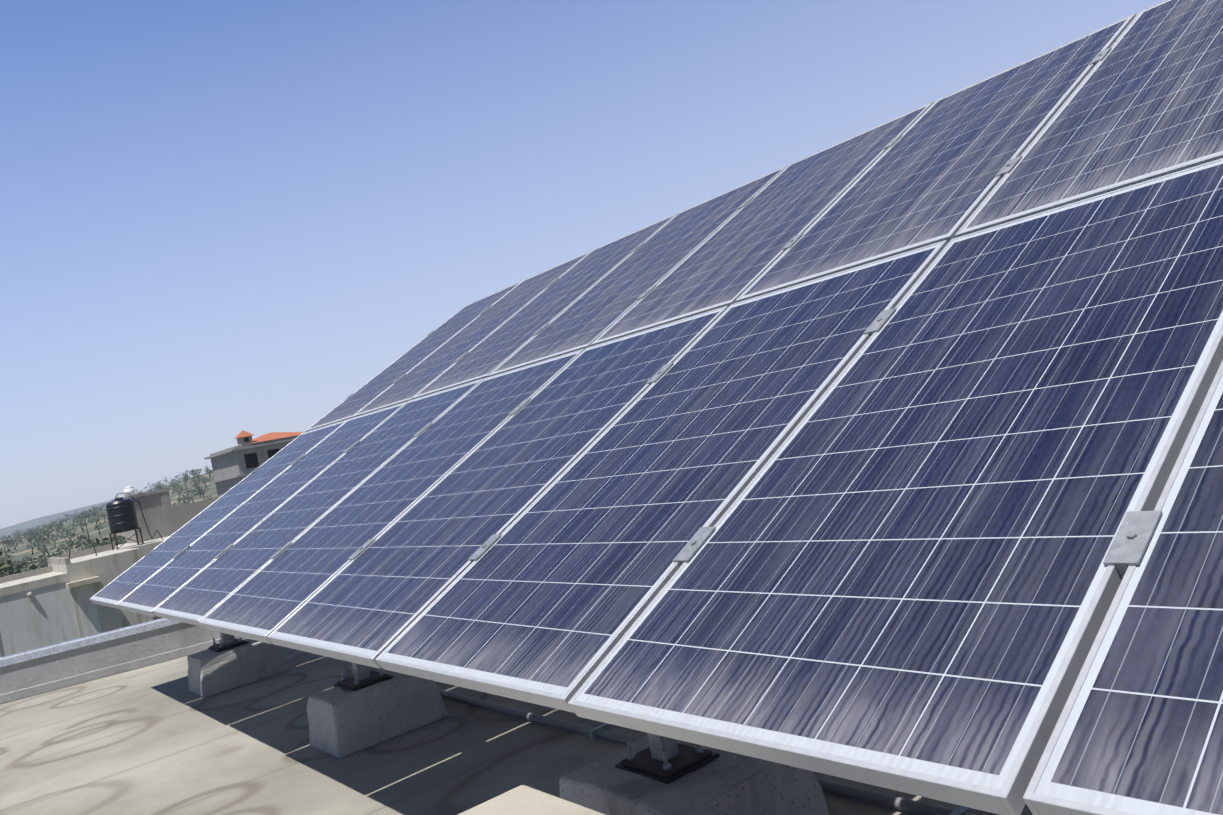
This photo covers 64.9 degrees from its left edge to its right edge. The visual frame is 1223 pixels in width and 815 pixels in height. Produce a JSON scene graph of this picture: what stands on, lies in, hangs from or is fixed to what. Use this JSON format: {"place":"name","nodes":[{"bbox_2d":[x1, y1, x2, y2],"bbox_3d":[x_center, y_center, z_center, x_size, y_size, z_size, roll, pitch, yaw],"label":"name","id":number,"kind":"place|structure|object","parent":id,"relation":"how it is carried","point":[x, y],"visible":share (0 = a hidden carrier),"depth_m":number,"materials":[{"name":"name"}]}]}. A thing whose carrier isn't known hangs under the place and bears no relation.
{"place":"outdoors","nodes":[
{"label":"outdoors","id":0,"kind":"place"},
{"bbox_2d":[0,473,217,569],"bbox_3d":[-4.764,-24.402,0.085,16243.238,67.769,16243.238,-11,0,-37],"label":"terrain ground","id":1,"kind":"structure","parent":0,"point":[20,552],"depth_m":295.24,"materials":[{"name":"green plant"}]},
{"bbox_2d":[0,529,152,656],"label":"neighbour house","id":2,"kind":"structure","parent":1,"relation":"on","point":[52,603],"depth_m":27.60,"materials":[{"name":"beige paint"}]},
{"bbox_2d":[105,493,162,549],"bbox_3d":[-15.665,3.623,31.513,1.485,1.791,0.861,-11,0,-37],"label":"water tank on stand","id":3,"kind":"object","parent":2,"relation":"on","point":[121,515],"visible":1,"depth_m":31.01,"materials":[{"name":"black plastic"}]},
{"bbox_2d":[115,486,219,619],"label":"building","id":4,"kind":"structure","parent":2,"relation":"on","point":[164,517],"depth_m":33.83,"materials":[{"name":"beige paint"}]},
{"bbox_2d":[0,467,208,574],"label":"utility poles","id":5,"kind":"object","parent":1,"relation":"on","point":[69,526],"visible":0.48,"depth_m":150.24,"materials":[{"name":"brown wood"}]},
{"bbox_2d":[0,466,214,576],"bbox_3d":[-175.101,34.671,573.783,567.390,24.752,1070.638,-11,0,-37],"label":"olive trees","id":6,"kind":"object","parent":1,"relation":"on","point":[21,566],"visible":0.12,"depth_m":243.24,"materials":[{"name":"green plant"}]},
{"bbox_2d":[204,430,303,497],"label":"red roof house","id":7,"kind":"structure","parent":1,"relation":"on","point":[242,460],"depth_m":126.13,"materials":[{"name":"paint"}]},
{"bbox_2d":[0,646,1032,814],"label":"flat roof","id":8,"kind":"structure","parent":1,"relation":"on","point":[160,738],"depth_m":4.67,"materials":[{"name":"beige paint"}]},
{"bbox_2d":[187,639,288,697],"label":"concrete ballast block","id":9,"kind":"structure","parent":8,"relation":"on","point":[210,672],"depth_m":6.52,"materials":[{"name":"grey concrete"}]},
{"bbox_2d":[307,669,447,758],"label":"concrete ballast block","id":10,"kind":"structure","parent":8,"relation":"on","point":[343,723],"depth_m":4.61,"materials":[{"name":"grey concrete"}]},
{"bbox_2d":[458,785,605,814],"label":"concrete block","id":11,"kind":"object","parent":8,"relation":"on","point":[522,800],"depth_m":2.28,"materials":[{"name":"beige concrete"}]},
{"bbox_2d":[347,666,974,814],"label":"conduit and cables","id":12,"kind":"object","parent":8,"relation":"on","point":[604,731],"visible":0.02,"depth_m":3.83,"materials":[{"name":"grey plastic"}]},
{"bbox_2d":[559,735,828,814],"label":"concrete ballast block","id":13,"kind":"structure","parent":8,"relation":"on","point":[727,783],"depth_m":2.74,"materials":[{"name":"grey concrete"}]},
{"bbox_2d":[208,632,719,783],"bbox_3d":[0.296,-0.053,4.323,3.224,2.179,9.208,-11,0,-37],"label":"mounting bracket","id":14,"kind":"object","parent":13,"relation":"on","point":[665,760],"visible":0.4,"depth_m":2.90,"materials":[{"name":"metal"}]},
{"bbox_2d":[90,0,1222,814],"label":"solar panel array","id":15,"kind":"object","parent":14,"relation":"on","point":[894,572],"visible":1,"depth_m":2.46,"materials":[{"name":"glass"}]},
{"bbox_2d":[144,47,1162,578],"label":"panel clamps","id":16,"kind":"object","parent":15,"relation":"on","point":[1130,543],"visible":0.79,"depth_m":2.27,"materials":[{"name":"metal"}]},
{"bbox_2d":[0,618,246,703],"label":"parapet wall","id":17,"kind":"structure","parent":0,"point":[63,664],"depth_m":7.94,"materials":[{"name":"concrete"}]},
{"bbox_2d":[0,0,1164,528],"label":"sky","id":18,"kind":"structure","parent":0,"point":[220,219],"materials":[{"name":"blue"}]}
]}

